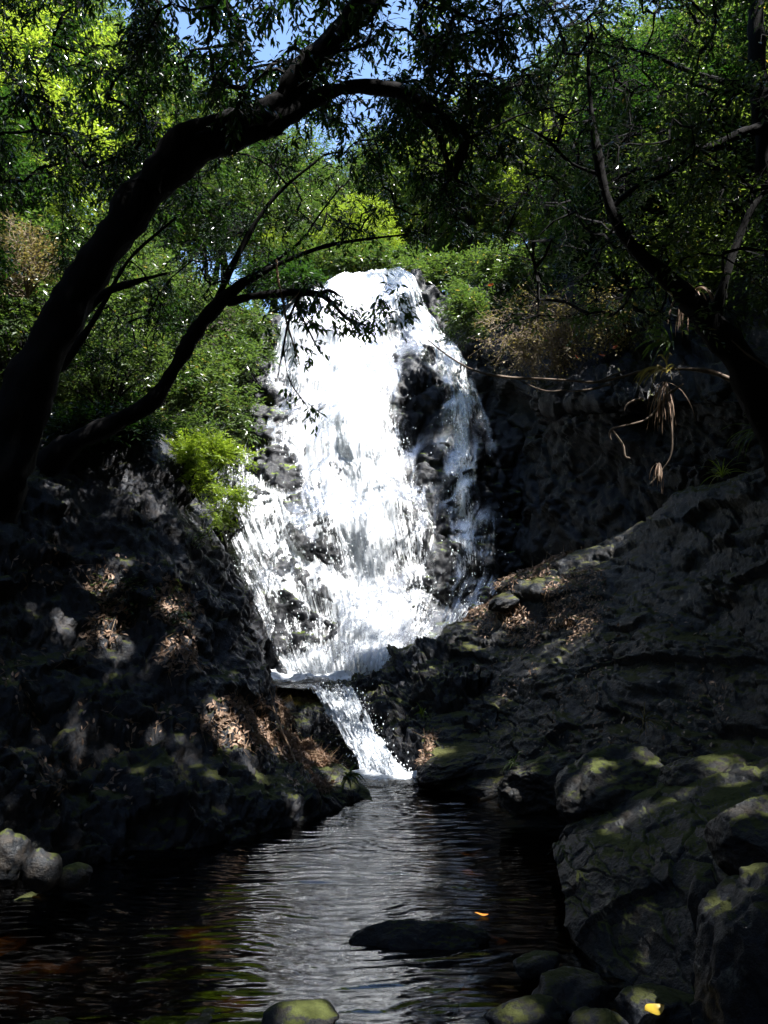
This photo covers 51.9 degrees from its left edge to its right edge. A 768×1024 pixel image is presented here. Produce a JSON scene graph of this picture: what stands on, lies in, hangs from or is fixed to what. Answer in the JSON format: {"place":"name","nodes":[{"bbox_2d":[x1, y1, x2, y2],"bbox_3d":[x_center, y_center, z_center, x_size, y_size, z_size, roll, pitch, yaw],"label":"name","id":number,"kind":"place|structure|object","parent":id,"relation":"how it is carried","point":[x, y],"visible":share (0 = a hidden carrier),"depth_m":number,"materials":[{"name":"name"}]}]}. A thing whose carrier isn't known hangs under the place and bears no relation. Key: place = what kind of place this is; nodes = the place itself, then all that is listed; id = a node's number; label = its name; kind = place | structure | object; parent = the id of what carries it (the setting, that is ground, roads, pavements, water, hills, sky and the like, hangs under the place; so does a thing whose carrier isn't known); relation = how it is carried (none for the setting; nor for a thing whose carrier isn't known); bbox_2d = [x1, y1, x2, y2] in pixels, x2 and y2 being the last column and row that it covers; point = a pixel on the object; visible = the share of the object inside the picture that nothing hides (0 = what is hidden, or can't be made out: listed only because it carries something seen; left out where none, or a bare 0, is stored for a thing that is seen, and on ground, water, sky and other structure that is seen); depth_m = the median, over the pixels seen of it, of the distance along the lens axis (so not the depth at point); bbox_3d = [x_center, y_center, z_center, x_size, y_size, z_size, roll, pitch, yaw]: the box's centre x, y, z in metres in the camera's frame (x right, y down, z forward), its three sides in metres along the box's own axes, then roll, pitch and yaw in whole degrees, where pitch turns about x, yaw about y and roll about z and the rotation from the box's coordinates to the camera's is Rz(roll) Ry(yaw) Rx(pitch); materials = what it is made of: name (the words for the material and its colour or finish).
{"place":"outdoors","nodes":[
{"label":"outdoors","id":0,"kind":"place"},
{"bbox_2d":[0,201,258,400],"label":"terrain","id":1,"kind":"structure","parent":0,"point":[3,361],"depth_m":14.08,"materials":[{"name":"plant"}]},
{"bbox_2d":[0,171,27,347],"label":"tree","id":2,"kind":"object","parent":1,"relation":"on","point":[4,268],"visible":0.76,"depth_m":8.01,"materials":[{"name":"green plant"}]},
{"bbox_2d":[0,34,70,287],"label":"tree","id":3,"kind":"object","parent":1,"relation":"on","point":[4,92],"visible":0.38,"depth_m":10.17,"materials":[{"name":"green plant"}]},
{"bbox_2d":[0,201,75,307],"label":"dry shrub","id":4,"kind":"object","parent":1,"relation":"on","point":[27,281],"visible":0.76,"depth_m":8.44,"materials":[{"name":"brown plant"}]},
{"bbox_2d":[0,7,125,270],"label":"tree","id":5,"kind":"object","parent":1,"relation":"on","point":[36,36],"visible":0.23,"depth_m":11.62,"materials":[{"name":"green plant"}]},
{"bbox_2d":[0,0,127,164],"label":"tree","id":6,"kind":"object","parent":1,"relation":"on","point":[67,85],"visible":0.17,"depth_m":14.07,"materials":[{"name":"green plant"}]},
{"bbox_2d":[0,0,127,168],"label":"tree","id":7,"kind":"object","parent":1,"relation":"on","point":[105,41],"visible":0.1,"depth_m":15.54,"materials":[{"name":"green plant"}]},
{"bbox_2d":[6,0,138,135],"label":"tree","id":8,"kind":"object","parent":1,"relation":"on","point":[113,13],"visible":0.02,"depth_m":17.77,"materials":[{"name":"green plant"}]},
{"bbox_2d":[0,206,163,413],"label":"tree","id":9,"kind":"object","parent":1,"relation":"on","point":[12,321],"visible":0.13,"depth_m":10.27,"materials":[{"name":"green plant"}]},
{"bbox_2d":[2,140,197,392],"bbox_3d":[-5.422,-3.720,14.094,3.899,5.272,4.104,-2,-7,14],"label":"tree","id":10,"kind":"object","parent":1,"relation":"on","point":[101,212],"visible":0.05,"depth_m":13.51,"materials":[{"name":"green plant"}]},
{"bbox_2d":[101,110,209,261],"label":"tree","id":11,"kind":"object","parent":1,"relation":"on","point":[164,126],"visible":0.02,"depth_m":15.88,"materials":[{"name":"green plant"}]},
{"bbox_2d":[74,47,245,252],"bbox_3d":[-4.792,-7.129,16.998,3.809,5.866,3.827,3,-7,-24],"label":"tree","id":12,"kind":"object","parent":1,"relation":"on","point":[165,114],"visible":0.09,"depth_m":16.25,"materials":[{"name":"green plant"}]},
{"bbox_2d":[166,145,283,292],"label":"tree","id":13,"kind":"object","parent":1,"relation":"on","point":[192,230],"visible":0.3,"depth_m":15.24,"materials":[{"name":"green plant"}]},
{"bbox_2d":[159,82,302,287],"bbox_3d":[-3.686,-6.834,18.011,3.816,5.850,3.799,2,-7,-20],"label":"tree","id":14,"kind":"object","parent":1,"relation":"on","point":[278,138],"visible":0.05,"depth_m":17.73,"materials":[{"name":"green plant"}]},
{"bbox_2d":[236,224,302,309],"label":"tree","id":15,"kind":"object","parent":1,"relation":"on","point":[244,260],"visible":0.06,"depth_m":15.69,"materials":[{"name":"green plant"}]},
{"bbox_2d":[199,146,354,309],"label":"tree","id":16,"kind":"object","parent":1,"relation":"on","point":[306,208],"visible":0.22,"depth_m":16.73,"materials":[{"name":"green plant"}]},
{"bbox_2d":[259,221,354,287],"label":"tree","id":17,"kind":"object","parent":1,"relation":"on","point":[278,245],"visible":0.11,"depth_m":15.30,"materials":[{"name":"green plant"}]},
{"bbox_2d":[227,107,416,250],"bbox_3d":[-1.703,-7.002,20.982,5.444,6.995,5.174,0,-7,-2],"label":"tree","id":18,"kind":"object","parent":1,"relation":"on","point":[344,177],"visible":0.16,"depth_m":20.35,"materials":[{"name":"green plant"}]},
{"bbox_2d":[309,190,401,274],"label":"tree","id":19,"kind":"object","parent":1,"relation":"on","point":[386,232],"visible":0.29,"depth_m":15.29,"materials":[{"name":"green plant"}]},
{"bbox_2d":[363,135,496,265],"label":"tree","id":20,"kind":"object","parent":1,"relation":"on","point":[420,225],"visible":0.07,"depth_m":21.12,"materials":[{"name":"green plant"}]},
{"bbox_2d":[418,234,467,294],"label":"tree","id":21,"kind":"object","parent":1,"relation":"on","point":[439,240],"visible":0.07,"depth_m":17.61,"materials":[{"name":"green plant"}]},
{"bbox_2d":[397,78,545,255],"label":"tree","id":22,"kind":"object","parent":1,"relation":"on","point":[490,190],"visible":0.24,"depth_m":16.55,"materials":[{"name":"green plant"}]},
{"bbox_2d":[493,103,606,240],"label":"tree","id":23,"kind":"object","parent":1,"relation":"on","point":[509,183],"visible":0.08,"depth_m":14.75,"materials":[{"name":"green plant"}]},
{"bbox_2d":[491,40,632,210],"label":"tree","id":24,"kind":"object","parent":1,"relation":"on","point":[528,124],"visible":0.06,"depth_m":15.20,"materials":[{"name":"green plant"}]},
{"bbox_2d":[537,0,668,109],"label":"tree","id":25,"kind":"object","parent":1,"relation":"on","point":[607,27],"visible":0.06,"depth_m":17.36,"materials":[{"name":"green plant"}]},
{"bbox_2d":[552,7,685,102],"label":"tree","id":26,"kind":"object","parent":1,"relation":"on","point":[642,30],"visible":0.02,"depth_m":16.19,"materials":[{"name":"green plant"}]},
{"bbox_2d":[661,0,767,94],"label":"tree","id":27,"kind":"object","parent":1,"relation":"on","point":[736,44],"visible":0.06,"depth_m":13.01,"materials":[{"name":"green plant"}]},
{"bbox_2d":[0,414,371,867],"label":"bank","id":28,"kind":"structure","parent":0,"point":[140,505],"depth_m":6.16,"materials":[{"name":"stone"}]},
{"bbox_2d":[39,391,176,464],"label":"shrub","id":29,"kind":"object","parent":28,"relation":"on","point":[57,426],"visible":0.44,"depth_m":7.69,"materials":[{"name":"green plant"}]},
{"bbox_2d":[57,296,178,411],"bbox_3d":[-3.403,-1.887,9.440,1.892,1.438,1.389,0,-6,0],"label":"shrub","id":30,"kind":"object","parent":28,"relation":"on","point":[113,387],"visible":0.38,"depth_m":9.35,"materials":[{"name":"green plant"}]},
{"bbox_2d":[88,572,160,614],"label":"creeping plant","id":31,"kind":"object","parent":28,"relation":"on","point":[110,581],"visible":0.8,"depth_m":6.63,"materials":[{"name":"green plant"}]},
{"bbox_2d":[146,579,189,625],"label":"creeping plant","id":32,"kind":"object","parent":28,"relation":"on","point":[180,615],"visible":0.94,"depth_m":6.62,"materials":[{"name":"green plant"}]},
{"bbox_2d":[0,538,359,826],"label":"leaf litter","id":33,"kind":"object","parent":28,"relation":"on","point":[311,754],"visible":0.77,"depth_m":6.49,"materials":[{"name":"brown plant"}]},
{"bbox_2d":[158,397,225,468],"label":"shrub","id":34,"kind":"object","parent":28,"relation":"on","point":[191,421],"visible":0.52,"depth_m":8.82,"materials":[{"name":"green plant"}]},
{"bbox_2d":[161,425,266,541],"bbox_3d":[-1.966,-0.320,8.403,1.233,1.289,1.056,6,-9,-41],"label":"bright shrub","id":35,"kind":"object","parent":28,"relation":"on","point":[194,460],"visible":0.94,"depth_m":8.34,"materials":[{"name":"green plant"}]},
{"bbox_2d":[32,106,488,476],"bbox_3d":[-1.419,-2.282,7.713,4.857,4.192,2.969,0,-6,0],"label":"crooked tree","id":36,"kind":"object","parent":28,"relation":"on","point":[57,455],"visible":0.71,"depth_m":6.98,"materials":[{"name":"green plant"}]},
{"bbox_2d":[276,259,302,365],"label":"hanging branch","id":37,"kind":"object","parent":36,"relation":"hanging from","point":[283,302],"visible":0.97,"depth_m":6.69,"materials":[{"name":"brown wood"}]},
{"bbox_2d":[0,0,569,523],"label":"leaning tree","id":38,"kind":"object","parent":28,"relation":"on","point":[186,152],"visible":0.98,"depth_m":5.87,"materials":[{"name":"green plant"}]},
{"bbox_2d":[279,694,358,768],"bbox_3d":[-0.297,2.362,8.113,1.162,0.891,2.172,3,-7,-25],"label":"cascade bed","id":39,"kind":"object","parent":28,"relation":"on","point":[310,716],"visible":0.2,"depth_m":8.18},
{"bbox_2d":[339,764,364,791],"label":"fern","id":40,"kind":"object","parent":28,"relation":"on","point":[350,776],"visible":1,"depth_m":6.37,"materials":[{"name":"green plant"}]},
{"bbox_2d":[0,767,632,1023],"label":"pool water","id":41,"kind":"structure","parent":0,"point":[249,929],"depth_m":3.98,"materials":[{"name":"liquid"}]},
{"bbox_2d":[0,828,31,886],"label":"stone","id":42,"kind":"object","parent":41,"relation":"on","point":[15,850],"visible":0.91,"depth_m":4.07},
{"bbox_2d":[21,847,62,892],"bbox_3d":[-1.799,1.891,4.164,0.191,0.231,0.193,0,-6,0],"label":"stone","id":43,"kind":"object","parent":41,"relation":"on","point":[42,868],"visible":1,"depth_m":4.11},
{"bbox_2d":[57,862,92,890],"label":"stone","id":44,"kind":"object","parent":41,"relation":"in","point":[75,876],"visible":0.91,"depth_m":4.24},
{"bbox_2d":[261,999,338,1023],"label":"stone","id":45,"kind":"object","parent":41,"relation":"on","point":[319,1011],"visible":1,"depth_m":2.83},
{"bbox_2d":[349,766,421,799],"bbox_3d":[0.575,2.367,7.027,2.250,0.063,1.500,0,-6,0],"label":"foam","id":46,"kind":"object","parent":41,"relation":"on","point":[380,775],"visible":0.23,"depth_m":7.12,"materials":[{"name":"white"}]},
{"bbox_2d":[349,919,490,949],"bbox_3d":[0.146,2.104,3.736,0.734,0.332,0.344,0,-6,0],"label":"boulder","id":47,"kind":"object","parent":41,"relation":"in","point":[400,934],"visible":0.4,"depth_m":3.70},
{"bbox_2d":[485,994,567,1023],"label":"stone","id":48,"kind":"object","parent":41,"relation":"on","point":[537,1009],"visible":1,"depth_m":2.83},
{"bbox_2d":[513,950,561,981],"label":"boulder","id":49,"kind":"object","parent":41,"relation":"on","point":[532,965],"visible":0.78,"depth_m":3.29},
{"bbox_2d":[497,751,586,816],"bbox_3d":[1.198,1.972,5.741,0.697,0.474,0.611,-5,-8,37],"label":"boulder","id":50,"kind":"object","parent":41,"relation":"on","point":[525,788],"visible":0.74,"depth_m":5.56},
{"bbox_2d":[531,966,612,1023],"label":"boulder","id":51,"kind":"object","parent":41,"relation":"on","point":[571,989],"visible":0.66,"depth_m":3.04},
{"bbox_2d":[568,1006,628,1023],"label":"stone","id":52,"kind":"object","parent":41,"relation":"on","point":[584,1015],"visible":1,"depth_m":2.71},
{"bbox_2d":[614,983,694,1023],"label":"stone","id":53,"kind":"object","parent":41,"relation":"on","point":[631,1002],"visible":0.81,"depth_m":2.77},
{"bbox_2d":[272,678,372,688],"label":"stream water","id":54,"kind":"structure","parent":0,"point":[300,684],"depth_m":9.01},
{"bbox_2d":[270,669,354,684],"bbox_3d":[-0.650,1.923,9.317,2.100,0.146,1.450,0,-6,0],"label":"foam","id":55,"kind":"object","parent":54,"relation":"on","point":[282,677],"visible":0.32,"depth_m":9.12,"materials":[{"name":"white"}]},
{"bbox_2d":[125,268,526,700],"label":"cliff","id":56,"kind":"structure","parent":0,"point":[420,383],"depth_m":11.12,"materials":[{"name":"stone"}]},
{"bbox_2d":[52,366,167,429],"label":"tree","id":57,"kind":"object","parent":56,"relation":"on","point":[127,397],"visible":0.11,"depth_m":10.73,"materials":[{"name":"green plant"}]},
{"bbox_2d":[14,210,212,391],"bbox_3d":[-4.230,-2.206,12.358,3.189,4.888,3.174,5,-8,-37],"label":"tree","id":58,"kind":"object","parent":56,"relation":"on","point":[142,250],"visible":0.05,"depth_m":12.06,"materials":[{"name":"green plant"}]},
{"bbox_2d":[109,248,219,342],"bbox_3d":[-3.240,-2.942,10.819,2.098,1.484,1.430,-3,-7,25],"label":"shrub","id":59,"kind":"object","parent":56,"relation":"on","point":[194,294],"visible":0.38,"depth_m":10.60,"materials":[{"name":"green plant"}]},
{"bbox_2d":[123,322,244,428],"bbox_3d":[-2.692,-1.800,10.363,1.648,1.474,1.276,-3,-7,27],"label":"shrub","id":60,"kind":"object","parent":56,"relation":"on","point":[183,398],"visible":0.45,"depth_m":10.25,"materials":[{"name":"green plant"}]},
{"bbox_2d":[141,271,267,355],"bbox_3d":[-2.808,-3.009,12.221,2.097,1.605,1.486,0,-6,0],"label":"shrub","id":61,"kind":"object","parent":56,"relation":"on","point":[236,313],"visible":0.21,"depth_m":12.03,"materials":[{"name":"green plant"}]},
{"bbox_2d":[171,372,265,464],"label":"shrub","id":62,"kind":"object","parent":56,"relation":"on","point":[236,432],"visible":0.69,"depth_m":10.05,"materials":[{"name":"green plant"}]},
{"bbox_2d":[192,327,283,410],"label":"shrub","id":63,"kind":"object","parent":56,"relation":"on","point":[236,349],"visible":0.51,"depth_m":11.37,"materials":[{"name":"green plant"}]},
{"bbox_2d":[229,299,277,357],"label":"shrub","id":64,"kind":"object","parent":56,"relation":"on","point":[259,314],"visible":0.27,"depth_m":12.41,"materials":[{"name":"green plant"}]},
{"bbox_2d":[230,244,328,318],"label":"shrub","id":65,"kind":"object","parent":56,"relation":"on","point":[291,276],"visible":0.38,"depth_m":13.19,"materials":[{"name":"green plant"}]},
{"bbox_2d":[209,267,497,680],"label":"waterfall","id":66,"kind":"structure","parent":56,"relation":"on","point":[347,287],"depth_m":10.85,"materials":[{"name":"white liquid"}]},
{"bbox_2d":[301,233,433,280],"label":"shrub","id":67,"kind":"object","parent":56,"relation":"on","point":[381,258],"visible":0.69,"depth_m":14.07,"materials":[{"name":"green plant"}]},
{"bbox_2d":[385,244,488,295],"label":"shrub","id":68,"kind":"object","parent":56,"relation":"on","point":[438,268],"visible":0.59,"depth_m":13.21,"materials":[{"name":"green plant"}]},
{"bbox_2d":[429,272,502,354],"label":"shrub","id":69,"kind":"object","parent":56,"relation":"on","point":[464,302],"visible":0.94,"depth_m":11.43,"materials":[{"name":"green plant"}]},
{"bbox_2d":[306,683,411,779],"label":"cascade water","id":70,"kind":"structure","parent":0,"point":[318,688],"depth_m":7.75,"materials":[{"name":"white liquid"}]},
{"bbox_2d":[298,671,410,771],"bbox_3d":[-0.348,2.035,7.857,0.729,0.784,1.760,2,-7,-21],"label":"cascade spray","id":71,"kind":"object","parent":70,"relation":"on","point":[382,760],"visible":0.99,"depth_m":7.54,"materials":[{"name":"white liquid"}]},
{"bbox_2d":[211,299,514,675],"bbox_3d":[-0.411,-0.808,10.872,4.306,5.786,3.385,0,-6,0],"label":"waterfall spray","id":72,"kind":"object","parent":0,"point":[360,534],"visible":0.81,"depth_m":10.15,"materials":[{"name":"white liquid"}]},
{"bbox_2d":[86,0,683,315],"label":"sky","id":73,"kind":"structure","parent":0,"point":[268,53],"materials":[{"name":"blue"}]},
{"bbox_2d":[416,467,767,798],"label":"bank","id":74,"kind":"structure","parent":0,"point":[696,558],"depth_m":6.81,"materials":[{"name":"stone"}]},
{"bbox_2d":[317,634,497,793],"bbox_3d":[0.361,1.944,8.054,2.280,1.475,2.828,0,-6,0],"label":"rock outcrop","id":75,"kind":"object","parent":74,"relation":"on","point":[423,673],"visible":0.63,"depth_m":7.91,"materials":[{"name":"stone"}]},
{"bbox_2d":[416,750,487,784],"bbox_3d":[0.637,2.219,6.889,0.712,0.265,0.554,0,-6,0],"label":"boulder","id":76,"kind":"object","parent":74,"relation":"on","point":[440,769],"visible":0.83,"depth_m":6.72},
{"bbox_2d":[488,591,520,611],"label":"stone","id":77,"kind":"object","parent":74,"relation":"on","point":[501,602],"visible":0.96,"depth_m":8.36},
{"bbox_2d":[413,548,732,771],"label":"leaf litter","id":78,"kind":"object","parent":74,"relation":"on","point":[424,758],"visible":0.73,"depth_m":7.87,"materials":[{"name":"brown plant"}]},
{"bbox_2d":[399,0,767,312],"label":"upright tree","id":79,"kind":"object","parent":74,"relation":"on","point":[756,128],"visible":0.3,"depth_m":8.35,"materials":[{"name":"green plant"}]},
{"bbox_2d":[428,340,729,391],"bbox_3d":[1.942,-1.411,7.609,3.034,0.517,0.057,0,-6,0],"label":"bare branch","id":80,"kind":"object","parent":79,"relation":"attached to","point":[709,371],"visible":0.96,"depth_m":7.59,"materials":[{"name":"brown plant"}]},
{"bbox_2d":[467,0,767,479],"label":"leaning tree","id":81,"kind":"object","parent":74,"relation":"on","point":[716,331],"visible":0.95,"depth_m":6.79,"materials":[{"name":"green plant"}]},
{"bbox_2d":[608,383,682,458],"bbox_3d":[2.343,-0.811,7.037,0.687,0.690,0.028,0,-6,0],"label":"hanging root","id":82,"kind":"object","parent":81,"relation":"hanging from","point":[637,422],"visible":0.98,"depth_m":7.03,"materials":[{"name":"brown plant"}]},
{"bbox_2d":[668,281,713,335],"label":"dead fronds","id":83,"kind":"object","parent":81,"relation":"hanging from","point":[679,313],"visible":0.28,"depth_m":6.92,"materials":[{"name":"brown plant"}]},
{"bbox_2d":[722,413,762,459],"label":"grass tuft","id":84,"kind":"object","parent":74,"relation":"on","point":[749,432],"visible":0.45,"depth_m":6.74,"materials":[{"name":"green plant"}]},
{"bbox_2d":[464,186,767,567],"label":"cliff","id":85,"kind":"structure","parent":0,"point":[580,479],"depth_m":9.81,"materials":[{"name":"stone"}]},
{"bbox_2d":[456,232,558,312],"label":"shrub","id":86,"kind":"object","parent":85,"relation":"on","point":[514,277],"visible":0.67,"depth_m":12.47,"materials":[{"name":"green plant"}]},
{"bbox_2d":[468,283,600,393],"bbox_3d":[2.131,-2.490,10.612,1.887,1.802,1.484,5,-8,-37],"label":"dry shrub","id":87,"kind":"object","parent":85,"relation":"on","point":[536,341],"visible":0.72,"depth_m":10.48,"materials":[{"name":"brown plant"}]},
{"bbox_2d":[538,212,649,294],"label":"shrub","id":88,"kind":"object","parent":85,"relation":"on","point":[569,249],"visible":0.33,"depth_m":11.46,"materials":[{"name":"green plant"}]},
{"bbox_2d":[565,278,659,362],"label":"shrub","id":89,"kind":"object","parent":85,"relation":"on","point":[629,332],"visible":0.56,"depth_m":9.79,"materials":[{"name":"green plant"}]},
{"bbox_2d":[531,104,697,293],"bbox_3d":[3.482,-3.851,11.469,2.545,4.207,2.553,0,-6,0],"label":"tree","id":90,"kind":"object","parent":85,"relation":"on","point":[591,209],"visible":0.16,"depth_m":11.21,"materials":[{"name":"green plant"}]},
{"bbox_2d":[628,323,673,365],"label":"strap leaf plant","id":91,"kind":"object","parent":85,"relation":"on","point":[669,343],"visible":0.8,"depth_m":7.36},
{"bbox_2d":[558,26,750,221],"bbox_3d":[4.437,-4.757,12.343,3.402,5.214,3.386,0,-6,0],"label":"tree","id":92,"kind":"object","parent":85,"relation":"on","point":[612,120],"visible":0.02,"depth_m":11.84,"materials":[{"name":"green plant"}]},
{"bbox_2d":[632,352,680,389],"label":"strap leaf plant","id":93,"kind":"object","parent":85,"relation":"on","point":[644,371],"visible":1,"depth_m":7.16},
{"bbox_2d":[646,381,695,429],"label":"dead fronds","id":94,"kind":"object","parent":93,"relation":"hanging from","point":[665,385],"visible":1,"depth_m":7.03,"materials":[{"name":"brown plant"}]},
{"bbox_2d":[568,0,767,296],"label":"tree","id":95,"kind":"object","parent":85,"relation":"on","point":[733,68],"visible":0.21,"depth_m":10.29,"materials":[{"name":"green plant"}]},
{"bbox_2d":[599,0,766,218],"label":"tree","id":96,"kind":"object","parent":85,"relation":"on","point":[718,75],"visible":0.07,"depth_m":10.84,"materials":[{"name":"green plant"}]},
{"bbox_2d":[617,201,763,322],"bbox_3d":[3.821,-3.077,9.559,1.613,1.640,1.637,-5,-8,36],"label":"shrub","id":97,"kind":"object","parent":85,"relation":"on","point":[704,227],"visible":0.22,"depth_m":9.46,"materials":[{"name":"green plant"}]},
{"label":"streambed","id":98,"kind":"structure","parent":0,"visible":0},
{"bbox_2d":[185,1007,214,1023],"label":"stone","id":99,"kind":"object","parent":98,"relation":"on","point":[205,1017],"visible":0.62,"depth_m":3.03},
{"bbox_2d":[547,757,767,993],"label":"sloping rock","id":100,"kind":"object","parent":98,"relation":"on","point":[629,868],"visible":0.66,"depth_m":3.77,"materials":[{"name":"stone"}]},
{"bbox_2d":[554,743,663,823],"bbox_3d":[1.384,1.681,4.714,0.747,0.520,0.621,0,-6,0],"label":"boulder","id":101,"kind":"object","parent":100,"relation":"on","point":[597,781],"visible":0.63,"depth_m":4.62,"materials":[{"name":"stone"}]},
{"bbox_2d":[687,867,718,933],"bbox_3d":[1.290,1.575,3.147,0.156,0.299,0.151,0,-6,0],"label":"stone","id":102,"kind":"object","parent":100,"relation":"on","point":[704,882],"visible":0.4,"depth_m":3.13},
{"bbox_2d":[656,749,764,786],"bbox_3d":[1.909,1.520,4.449,0.715,0.355,0.656,0,-6,0],"label":"boulder","id":103,"kind":"object","parent":100,"relation":"on","point":[684,771],"visible":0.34,"depth_m":4.36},
{"bbox_2d":[704,793,767,875],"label":"boulder","id":104,"kind":"object","parent":100,"relation":"on","point":[736,837],"visible":0.84,"depth_m":3.19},
{"bbox_2d":[689,862,767,1023],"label":"boulder","id":105,"kind":"object","parent":98,"relation":"on","point":[730,966],"visible":1,"depth_m":2.45,"materials":[{"name":"stone"}]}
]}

